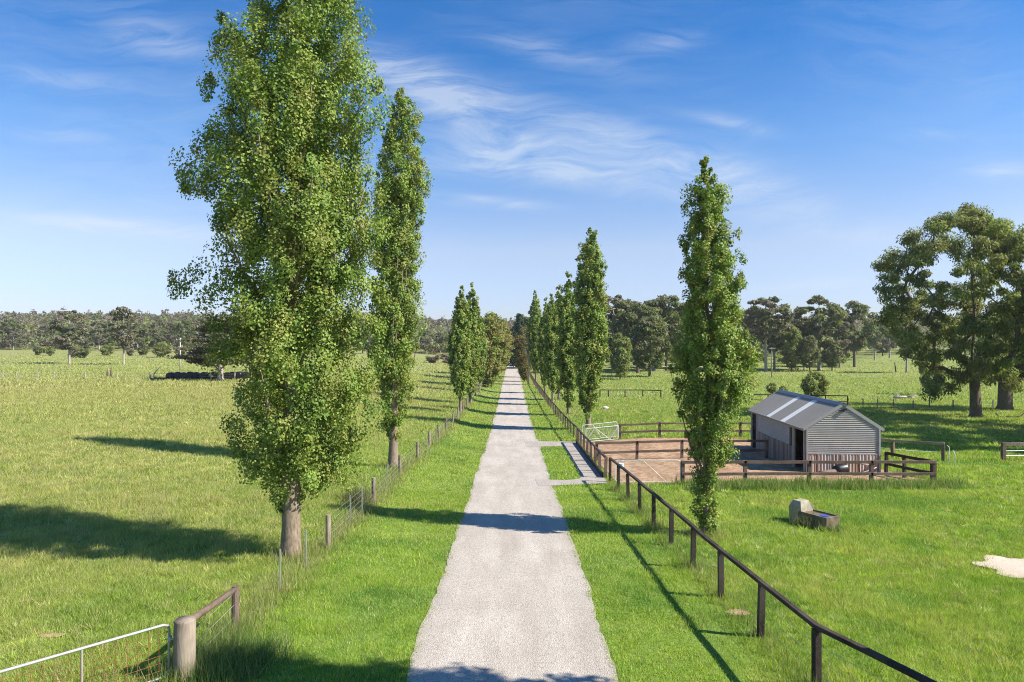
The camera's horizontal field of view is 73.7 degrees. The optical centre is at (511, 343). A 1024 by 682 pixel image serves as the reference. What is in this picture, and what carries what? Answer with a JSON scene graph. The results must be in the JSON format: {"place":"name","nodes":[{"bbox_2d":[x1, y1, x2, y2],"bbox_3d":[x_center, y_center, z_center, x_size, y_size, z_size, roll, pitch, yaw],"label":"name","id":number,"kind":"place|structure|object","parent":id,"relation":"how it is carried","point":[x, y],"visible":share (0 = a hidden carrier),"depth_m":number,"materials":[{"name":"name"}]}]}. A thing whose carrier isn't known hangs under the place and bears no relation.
{"place":"outdoors","nodes":[
{"label":"outdoors","id":0,"kind":"place"},
{"bbox_2d":[406,366,616,681],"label":"driveway","id":1,"kind":"structure","parent":0,"point":[511,602],"depth_m":18.12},
{"bbox_2d":[0,324,1023,681],"bbox_3d":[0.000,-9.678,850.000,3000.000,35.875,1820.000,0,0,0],"label":"ground","id":2,"kind":"structure","parent":0,"point":[862,356],"depth_m":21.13,"materials":[{"name":"plant"}]},
{"bbox_2d":[0,318,21,348],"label":"gum tree","id":3,"kind":"object","parent":2,"relation":"on","point":[12,323],"visible":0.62,"depth_m":395.35,"materials":[{"name":"green plant"}]},
{"bbox_2d":[7,330,19,349],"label":"gum tree","id":4,"kind":"object","parent":2,"relation":"on","point":[9,338],"visible":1,"depth_m":371.38,"materials":[{"name":"green plant"}]},
{"bbox_2d":[32,346,44,354],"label":"shrub","id":5,"kind":"object","parent":2,"relation":"on","point":[37,350],"visible":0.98,"depth_m":276.09,"materials":[{"name":"green plant"}]},
{"bbox_2d":[43,345,55,355],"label":"shrub","id":6,"kind":"object","parent":2,"relation":"on","point":[50,350],"visible":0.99,"depth_m":263.46,"materials":[{"name":"green plant"}]},
{"bbox_2d":[39,633,64,636],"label":"bare earth","id":7,"kind":"structure","parent":2,"relation":"on","point":[52,634],"depth_m":14.82,"materials":[{"name":"soil"}]},
{"bbox_2d":[48,310,87,363],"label":"gum tree","id":8,"kind":"object","parent":2,"relation":"on","point":[66,344],"visible":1,"depth_m":188.38,"materials":[{"name":"green plant"}]},
{"bbox_2d":[72,323,91,347],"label":"gum tree","id":9,"kind":"object","parent":2,"relation":"on","point":[75,327],"visible":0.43,"depth_m":397.78,"materials":[{"name":"green plant"}]},
{"bbox_2d":[74,344,90,357],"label":"shrub","id":10,"kind":"object","parent":2,"relation":"on","point":[84,352],"visible":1,"depth_m":238.73,"materials":[{"name":"green plant"}]},
{"bbox_2d":[0,624,170,681],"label":"farm gate","id":11,"kind":"structure","parent":2,"relation":"on","point":[80,649],"depth_m":11.94,"materials":[{"name":"metal"}]},
{"bbox_2d":[88,321,109,350],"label":"gum tree","id":12,"kind":"object","parent":2,"relation":"on","point":[102,325],"visible":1,"depth_m":356.93,"materials":[{"name":"green plant"}]},
{"bbox_2d":[99,344,114,355],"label":"shrub","id":13,"kind":"object","parent":2,"relation":"on","point":[104,351],"visible":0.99,"depth_m":261.10,"materials":[{"name":"green plant"}]},
{"bbox_2d":[102,323,122,347],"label":"gum tree","id":14,"kind":"object","parent":2,"relation":"on","point":[109,331],"visible":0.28,"depth_m":379.40,"materials":[{"name":"green plant"}]},
{"bbox_2d":[2,372,234,379],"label":"paddock fence","id":15,"kind":"object","parent":2,"relation":"on","point":[149,373],"visible":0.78,"depth_m":120.05,"materials":[{"name":"brown wood"}]},
{"bbox_2d":[108,306,138,363],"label":"gum tree","id":16,"kind":"object","parent":2,"relation":"on","point":[119,337],"visible":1,"depth_m":181.06,"materials":[{"name":"green plant"}]},
{"bbox_2d":[126,321,149,346],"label":"gum tree","id":17,"kind":"object","parent":2,"relation":"on","point":[140,328],"visible":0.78,"depth_m":357.22,"materials":[{"name":"green plant"}]},
{"bbox_2d":[137,343,149,354],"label":"shrub","id":18,"kind":"object","parent":2,"relation":"on","point":[144,348],"visible":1,"depth_m":274.49,"materials":[{"name":"green plant"}]},
{"bbox_2d":[140,325,158,346],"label":"gum tree","id":19,"kind":"object","parent":2,"relation":"on","point":[150,334],"visible":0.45,"depth_m":376.92,"materials":[{"name":"green plant"}]},
{"bbox_2d":[149,320,170,342],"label":"gum tree","id":20,"kind":"object","parent":2,"relation":"on","point":[165,336],"visible":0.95,"depth_m":331.53,"materials":[{"name":"green plant"}]},
{"bbox_2d":[152,341,172,356],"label":"shrub","id":21,"kind":"object","parent":2,"relation":"on","point":[159,347],"visible":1,"depth_m":246.36,"materials":[{"name":"green plant"}]},
{"bbox_2d":[163,322,177,350],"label":"gum tree","id":22,"kind":"object","parent":2,"relation":"on","point":[171,325],"visible":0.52,"depth_m":357.42,"materials":[{"name":"green plant"}]},
{"bbox_2d":[170,318,195,346],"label":"gum tree","id":23,"kind":"object","parent":2,"relation":"on","point":[177,326],"visible":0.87,"depth_m":333.81,"materials":[{"name":"green plant"}]},
{"bbox_2d":[189,318,204,337],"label":"gum tree","id":24,"kind":"object","parent":2,"relation":"on","point":[195,323],"visible":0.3,"depth_m":381.44,"materials":[{"name":"green plant"}]},
{"bbox_2d":[199,372,206,379],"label":"silage bale","id":25,"kind":"object","parent":2,"relation":"on","point":[202,375],"visible":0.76,"depth_m":119.59,"materials":[{"name":"black plastic"}]},
{"bbox_2d":[173,585,238,681],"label":"strainer fence","id":26,"kind":"object","parent":2,"relation":"on","point":[184,641],"visible":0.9,"depth_m":12.67,"materials":[{"name":"wood"}]},
{"bbox_2d":[166,316,263,379],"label":"cedar tree","id":27,"kind":"object","parent":2,"relation":"on","point":[195,356],"visible":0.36,"depth_m":115.30,"materials":[{"name":"green plant"}]},
{"bbox_2d":[167,0,395,558],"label":"poplar tree","id":28,"kind":"object","parent":2,"relation":"on","point":[287,240],"visible":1,"depth_m":19.92,"materials":[{"name":"green plant"}]},
{"bbox_2d":[352,330,371,353],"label":"gum tree","id":29,"kind":"object","parent":2,"relation":"on","point":[368,344],"visible":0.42,"depth_m":305.21,"materials":[{"name":"green plant"}]},
{"bbox_2d":[279,378,485,591],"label":"wire fence","id":30,"kind":"object","parent":2,"relation":"on","point":[328,530],"visible":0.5,"depth_m":27.44,"materials":[{"name":"wood"}]},
{"bbox_2d":[367,87,434,466],"bbox_3d":[-6.324,-3.623,38.213,3.634,21.456,3.583,0,0,-19],"label":"poplar tree","id":31,"kind":"object","parent":2,"relation":"on","point":[398,251],"visible":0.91,"depth_m":37.60,"materials":[{"name":"green plant"}]},
{"bbox_2d":[420,330,434,353],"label":"gum tree","id":32,"kind":"object","parent":2,"relation":"on","point":[426,333],"visible":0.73,"depth_m":387.99,"materials":[{"name":"green plant"}]},
{"bbox_2d":[425,355,439,362],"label":"shrub","id":33,"kind":"object","parent":2,"relation":"on","point":[433,359],"visible":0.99,"depth_m":241.59,"materials":[{"name":"green plant"}]},
{"bbox_2d":[433,332,447,353],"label":"gum tree","id":34,"kind":"object","parent":2,"relation":"on","point":[441,338],"visible":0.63,"depth_m":399.14,"materials":[{"name":"green plant"}]},
{"bbox_2d":[440,354,450,362],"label":"shrub","id":35,"kind":"object","parent":2,"relation":"on","point":[446,358],"visible":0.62,"depth_m":251.16,"materials":[{"name":"green plant"}]},
{"bbox_2d":[446,285,474,411],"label":"poplar tree","id":36,"kind":"object","parent":2,"relation":"on","point":[460,347],"visible":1,"depth_m":76.47,"materials":[{"name":"green plant"}]},
{"bbox_2d":[465,282,482,403],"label":"poplar tree","id":37,"kind":"object","parent":2,"relation":"on","point":[476,350],"visible":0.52,"depth_m":88.33,"materials":[{"name":"green plant"}]},
{"bbox_2d":[472,307,487,391],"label":"poplar tree","id":38,"kind":"object","parent":2,"relation":"on","point":[483,360],"visible":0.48,"depth_m":110.10,"materials":[{"name":"green plant"}]},
{"bbox_2d":[0,397,976,681],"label":"tall grass","id":39,"kind":"structure","parent":2,"relation":"on","point":[212,655],"depth_m":20.77,"materials":[{"name":"plant"}]},
{"bbox_2d":[0,306,984,336],"bbox_3d":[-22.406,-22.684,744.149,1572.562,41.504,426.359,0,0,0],"label":"hill forest","id":40,"kind":"object","parent":2,"relation":"on","point":[19,317],"visible":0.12,"depth_m":672.93,"materials":[{"name":"green plant"}]},
{"bbox_2d":[481,315,506,387],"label":"elm tree","id":41,"kind":"object","parent":2,"relation":"on","point":[494,350],"visible":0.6,"depth_m":123.57,"materials":[{"name":"green plant"}]},
{"bbox_2d":[483,311,512,379],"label":"elm tree","id":42,"kind":"object","parent":2,"relation":"on","point":[506,354],"visible":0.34,"depth_m":146.98,"materials":[{"name":"green plant"}]},
{"bbox_2d":[0,310,1014,364],"bbox_3d":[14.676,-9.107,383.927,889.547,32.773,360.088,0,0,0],"label":"woods","id":43,"kind":"object","parent":2,"relation":"on","point":[27,339],"visible":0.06,"depth_m":385.41,"materials":[{"name":"green plant"}]},
{"bbox_2d":[502,328,514,370],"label":"elm tree","id":44,"kind":"object","parent":2,"relation":"on","point":[510,342],"visible":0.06,"depth_m":198.90,"materials":[{"name":"green plant"}]},
{"bbox_2d":[509,313,525,366],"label":"pine tree","id":45,"kind":"object","parent":2,"relation":"on","point":[519,323],"visible":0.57,"depth_m":223.34,"materials":[{"name":"green plant"}]},
{"bbox_2d":[510,316,529,344],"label":"gum tree","id":46,"kind":"object","parent":2,"relation":"on","point":[525,319],"visible":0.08,"depth_m":233.09,"materials":[{"name":"green plant"}]},
{"bbox_2d":[515,328,529,372],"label":"elm tree","id":47,"kind":"object","parent":2,"relation":"on","point":[520,341],"visible":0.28,"depth_m":166.58,"materials":[{"name":"green plant"}]},
{"bbox_2d":[515,346,531,381],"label":"elm tree","id":48,"kind":"object","parent":2,"relation":"on","point":[523,373],"visible":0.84,"depth_m":147.67,"materials":[{"name":"green plant"}]},
{"bbox_2d":[524,339,529,384],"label":"power pole","id":49,"kind":"object","parent":2,"relation":"on","point":[526,351],"visible":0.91,"depth_m":136.74,"materials":[{"name":"brown wood"}]},
{"bbox_2d":[526,290,541,381],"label":"poplar tree","id":50,"kind":"object","parent":2,"relation":"on","point":[534,320],"visible":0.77,"depth_m":135.89,"materials":[{"name":"green plant"}]},
{"bbox_2d":[536,298,548,392],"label":"poplar tree","id":51,"kind":"object","parent":2,"relation":"on","point":[540,352],"visible":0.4,"depth_m":112.84,"materials":[{"name":"green plant"}]},
{"bbox_2d":[541,293,559,403],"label":"poplar tree","id":52,"kind":"object","parent":2,"relation":"on","point":[551,371],"visible":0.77,"depth_m":90.80,"materials":[{"name":"green plant"}]},
{"bbox_2d":[529,371,577,438],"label":"rail fence","id":53,"kind":"object","parent":2,"relation":"on","point":[544,395],"visible":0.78,"depth_m":77.21,"materials":[{"name":"wood"}]},
{"bbox_2d":[552,284,564,399],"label":"poplar tree","id":54,"kind":"object","parent":2,"relation":"on","point":[558,294],"visible":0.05,"depth_m":99.14,"materials":[{"name":"green plant"}]},
{"bbox_2d":[554,271,578,413],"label":"poplar tree","id":55,"kind":"object","parent":2,"relation":"on","point":[565,329],"visible":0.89,"depth_m":77.38,"materials":[{"name":"green plant"}]},
{"bbox_2d":[569,227,612,427],"bbox_3d":[7.303,-1.496,63.868,4.014,19.078,3.995,0,0,0],"label":"poplar tree","id":56,"kind":"object","parent":2,"relation":"on","point":[591,346],"visible":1,"depth_m":63.18,"materials":[{"name":"green plant"}]},
{"bbox_2d":[577,428,607,477],"bbox_3d":[5.091,7.067,45.151,0.208,2.139,17.670,0,0,1],"label":"rail fence","id":57,"kind":"object","parent":2,"relation":"on","point":[589,443],"visible":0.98,"depth_m":41.35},
{"bbox_2d":[582,422,616,439],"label":"farm gate","id":58,"kind":"structure","parent":2,"relation":"on","point":[596,430],"depth_m":54.74,"materials":[{"name":"metal"}]},
{"bbox_2d":[604,318,612,362],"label":"gum tree","id":59,"kind":"object","parent":2,"relation":"on","point":[607,359],"visible":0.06,"depth_m":208.05,"materials":[{"name":"green plant"}]},
{"bbox_2d":[599,294,634,371],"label":"gum tree","id":60,"kind":"object","parent":2,"relation":"on","point":[619,303],"visible":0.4,"depth_m":185.13,"materials":[{"name":"green plant"}]},
{"bbox_2d":[608,332,632,378],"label":"gum tree","id":61,"kind":"object","parent":2,"relation":"on","point":[621,345],"visible":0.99,"depth_m":150.10,"materials":[{"name":"green plant"}]},
{"bbox_2d":[607,298,637,335],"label":"gum tree","id":62,"kind":"object","parent":2,"relation":"on","point":[610,315],"visible":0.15,"depth_m":194.46,"materials":[{"name":"green plant"}]},
{"bbox_2d":[599,389,660,396],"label":"paddock fence","id":63,"kind":"object","parent":2,"relation":"on","point":[627,389],"visible":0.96,"depth_m":104.42,"materials":[{"name":"wood"}]},
{"bbox_2d":[608,301,668,372],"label":"gum tree","id":64,"kind":"object","parent":2,"relation":"on","point":[643,310],"visible":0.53,"depth_m":177.67,"materials":[{"name":"green plant"}]},
{"bbox_2d":[626,315,671,376],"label":"gum tree","id":65,"kind":"object","parent":2,"relation":"on","point":[651,326],"visible":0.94,"depth_m":158.09,"materials":[{"name":"green plant"}]},
{"bbox_2d":[629,298,682,370],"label":"gum tree","id":66,"kind":"object","parent":2,"relation":"on","point":[664,314],"visible":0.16,"depth_m":187.64,"materials":[{"name":"green plant"}]},
{"bbox_2d":[642,294,694,370],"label":"gum tree","id":67,"kind":"object","parent":2,"relation":"on","point":[671,300],"visible":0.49,"depth_m":186.61,"materials":[{"name":"green plant"}]},
{"bbox_2d":[595,440,767,459],"bbox_3d":[10.727,6.901,43.185,10.921,1.681,0.221,0,0,0],"label":"yard fence","id":68,"kind":"object","parent":2,"relation":"on","point":[681,450],"visible":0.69,"depth_m":43.08,"materials":[{"name":"wood"}]},
{"bbox_2d":[619,422,750,438],"bbox_3d":[14.879,7.027,54.089,12.834,1.679,0.228,0,0,0],"label":"yard fence","id":69,"kind":"object","parent":2,"relation":"on","point":[659,430],"visible":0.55,"depth_m":53.98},
{"bbox_2d":[666,156,762,536],"bbox_3d":[7.112,0.163,23.909,3.297,13.459,3.245,0,0,0],"label":"poplar tree","id":70,"kind":"object","parent":2,"relation":"on","point":[713,347],"visible":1,"depth_m":23.47,"materials":[{"name":"green plant"}]},
{"bbox_2d":[726,609,750,615],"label":"bare earth","id":71,"kind":"structure","parent":2,"relation":"on","point":[739,611],"depth_m":16.47,"materials":[{"name":"soil"}]},
{"bbox_2d":[739,308,767,369],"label":"gum tree","id":72,"kind":"object","parent":2,"relation":"on","point":[760,334],"visible":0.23,"depth_m":195.36,"materials":[{"name":"green plant"}]},
{"bbox_2d":[582,438,926,483],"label":"yard sand","id":73,"kind":"structure","parent":2,"relation":"on","point":[642,472],"depth_m":40.62,"materials":[{"name":"sand"}]},
{"bbox_2d":[585,425,618,441],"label":"farm gate","id":74,"kind":"structure","parent":73,"relation":"on","point":[602,433],"depth_m":53.33,"materials":[{"name":"metal"}]},
{"bbox_2d":[832,464,848,471],"bbox_3d":[17.893,6.849,37.323,0.715,0.679,0.680,0,0,-14],"label":"rubber tub","id":75,"kind":"object","parent":73,"relation":"on","point":[841,467],"visible":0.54,"depth_m":37.09,"materials":[{"name":"black plastic"}]},
{"bbox_2d":[884,451,931,478],"bbox_3d":[20.826,6.645,35.928,0.228,1.597,3.355,0,0,-11],"label":"yard fence","id":76,"kind":"object","parent":73,"relation":"on","point":[903,467],"visible":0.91,"depth_m":36.08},
{"bbox_2d":[741,296,796,370],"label":"gum tree","id":77,"kind":"object","parent":2,"relation":"on","point":[784,319],"visible":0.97,"depth_m":186.08,"materials":[{"name":"green plant"}]},
{"bbox_2d":[765,382,777,393],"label":"shrub","id":78,"kind":"object","parent":2,"relation":"on","point":[772,388],"visible":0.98,"depth_m":108.87,"materials":[{"name":"green plant"}]},
{"bbox_2d":[609,457,936,681],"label":"rail fence","id":79,"kind":"object","parent":2,"relation":"on","point":[817,630],"visible":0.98,"depth_m":14.99,"materials":[{"name":"wood"}]},
{"bbox_2d":[754,314,795,369],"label":"gum tree","id":80,"kind":"object","parent":2,"relation":"on","point":[773,339],"visible":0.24,"depth_m":197.77,"materials":[{"name":"green plant"}]},
{"bbox_2d":[779,323,803,370],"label":"tree","id":81,"kind":"object","parent":2,"relation":"on","point":[792,339],"visible":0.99,"depth_m":185.37,"materials":[{"name":"green plant"}]},
{"bbox_2d":[749,394,847,403],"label":"paddock fence","id":82,"kind":"object","parent":2,"relation":"on","point":[809,395],"visible":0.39,"depth_m":86.85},
{"bbox_2d":[798,319,815,369],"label":"gum tree","id":83,"kind":"object","parent":2,"relation":"on","point":[811,325],"visible":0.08,"depth_m":196.84,"materials":[{"name":"green plant"}]},
{"bbox_2d":[681,460,936,483],"bbox_3d":[14.864,6.602,34.233,12.776,1.525,0.216,0,0,0],"label":"yard fence","id":84,"kind":"object","parent":2,"relation":"on","point":[871,473],"visible":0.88,"depth_m":34.12,"materials":[{"name":"wood"}]},
{"bbox_2d":[615,460,680,482],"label":"farm gate","id":85,"kind":"structure","parent":84,"relation":"attached to","point":[649,466],"depth_m":34.27,"materials":[{"name":"metal"}]},
{"bbox_2d":[796,335,821,370],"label":"tree","id":86,"kind":"object","parent":2,"relation":"on","point":[810,341],"visible":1,"depth_m":183.35,"materials":[{"name":"green plant"}]},
{"bbox_2d":[789,498,839,529],"bbox_3d":[11.360,6.479,25.710,0.757,0.970,1.669,0,0,-28],"label":"water trough","id":87,"kind":"object","parent":2,"relation":"on","point":[798,508],"visible":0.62,"depth_m":25.79,"materials":[{"name":"concrete"}]},
{"bbox_2d":[800,370,829,397],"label":"shrub","id":88,"kind":"object","parent":2,"relation":"on","point":[808,385],"visible":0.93,"depth_m":95.15,"materials":[{"name":"green plant"}]},
{"bbox_2d":[748,390,884,471],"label":"stable shed","id":89,"kind":"structure","parent":2,"relation":"on","point":[789,426],"depth_m":37.92,"materials":[{"name":"metal"}]},
{"bbox_2d":[791,295,849,369],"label":"gum tree","id":90,"kind":"object","parent":2,"relation":"on","point":[835,313],"visible":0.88,"depth_m":192.12,"materials":[{"name":"green plant"}]},
{"bbox_2d":[820,340,842,370],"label":"gum tree","id":91,"kind":"object","parent":2,"relation":"on","point":[836,351],"visible":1,"depth_m":189.49,"materials":[{"name":"green plant"}]},
{"bbox_2d":[826,317,854,367],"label":"gum tree","id":92,"kind":"object","parent":2,"relation":"on","point":[845,345],"visible":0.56,"depth_m":209.18,"materials":[{"name":"green plant"}]},
{"bbox_2d":[834,300,877,366],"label":"gum tree","id":93,"kind":"object","parent":2,"relation":"on","point":[860,310],"visible":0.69,"depth_m":210.96,"materials":[{"name":"green plant"}]},
{"bbox_2d":[861,323,888,359],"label":"gum tree","id":94,"kind":"object","parent":2,"relation":"on","point":[874,343],"visible":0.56,"depth_m":268.88,"materials":[{"name":"green plant"}]},
{"bbox_2d":[872,334,890,355],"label":"gum tree","id":95,"kind":"object","parent":2,"relation":"on","point":[881,349],"visible":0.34,"depth_m":315.50,"materials":[{"name":"green plant"}]},
{"bbox_2d":[880,320,902,357],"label":"gum tree","id":96,"kind":"object","parent":2,"relation":"on","point":[884,340],"visible":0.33,"depth_m":291.17,"materials":[{"name":"green plant"}]},
{"bbox_2d":[890,391,918,398],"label":"fallen tree","id":97,"kind":"object","parent":2,"relation":"on","point":[899,396],"visible":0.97,"depth_m":99.26,"materials":[{"name":"grey wood"}]},
{"bbox_2d":[890,320,924,372],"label":"gum tree","id":98,"kind":"object","parent":2,"relation":"on","point":[919,328],"visible":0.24,"depth_m":179.67,"materials":[{"name":"green plant"}]},
{"bbox_2d":[881,438,944,460],"bbox_3d":[23.725,6.922,46.308,1.056,1.564,9.958,0,0,-36],"label":"yard fence","id":99,"kind":"object","parent":2,"relation":"on","point":[893,449],"visible":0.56,"depth_m":43.37,"materials":[{"name":"brown wood"}]},
{"bbox_2d":[848,398,993,408],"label":"paddock fence","id":100,"kind":"object","parent":2,"relation":"on","point":[912,401],"visible":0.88,"depth_m":82.56,"materials":[{"name":"wood"}]},
{"bbox_2d":[919,350,945,393],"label":"shrub","id":101,"kind":"object","parent":2,"relation":"on","point":[924,376],"visible":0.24,"depth_m":108.01,"materials":[{"name":"green plant"}]},
{"bbox_2d":[870,202,1023,417],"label":"gum tree","id":102,"kind":"object","parent":2,"relation":"on","point":[980,226],"visible":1,"depth_m":68.62,"materials":[{"name":"green plant"}]},
{"bbox_2d":[953,223,1023,410],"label":"gum tree","id":103,"kind":"object","parent":2,"relation":"on","point":[1004,400],"visible":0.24,"depth_m":79.72,"materials":[{"name":"green plant"}]},
{"bbox_2d":[972,555,1023,577],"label":"sand patch","id":104,"kind":"object","parent":2,"relation":"on","point":[1014,566],"visible":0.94,"depth_m":20.66,"materials":[{"name":"sand"}]},
{"bbox_2d":[1000,442,1023,460],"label":"yard fence","id":105,"kind":"object","parent":2,"relation":"on","point":[1003,450],"visible":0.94,"depth_m":42.15,"materials":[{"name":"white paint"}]},
{"bbox_2d":[0,0,1023,323],"label":"sky","id":106,"kind":"structure","parent":0,"point":[836,129],"materials":[{"name":"blue"}]},
{"bbox_2d":[525,441,608,485],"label":"gravel path","id":107,"kind":"structure","parent":0,"point":[581,459],"depth_m":40.25,"materials":[{"name":"gravel"}]},
{"bbox_2d":[576,440,603,476],"bbox_3d":[4.960,7.373,45.139,0.080,0.968,17.291,0,0,1],"label":"sleeper edging","id":108,"kind":"object","parent":107,"relation":"on","point":[596,466],"visible":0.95,"depth_m":42.17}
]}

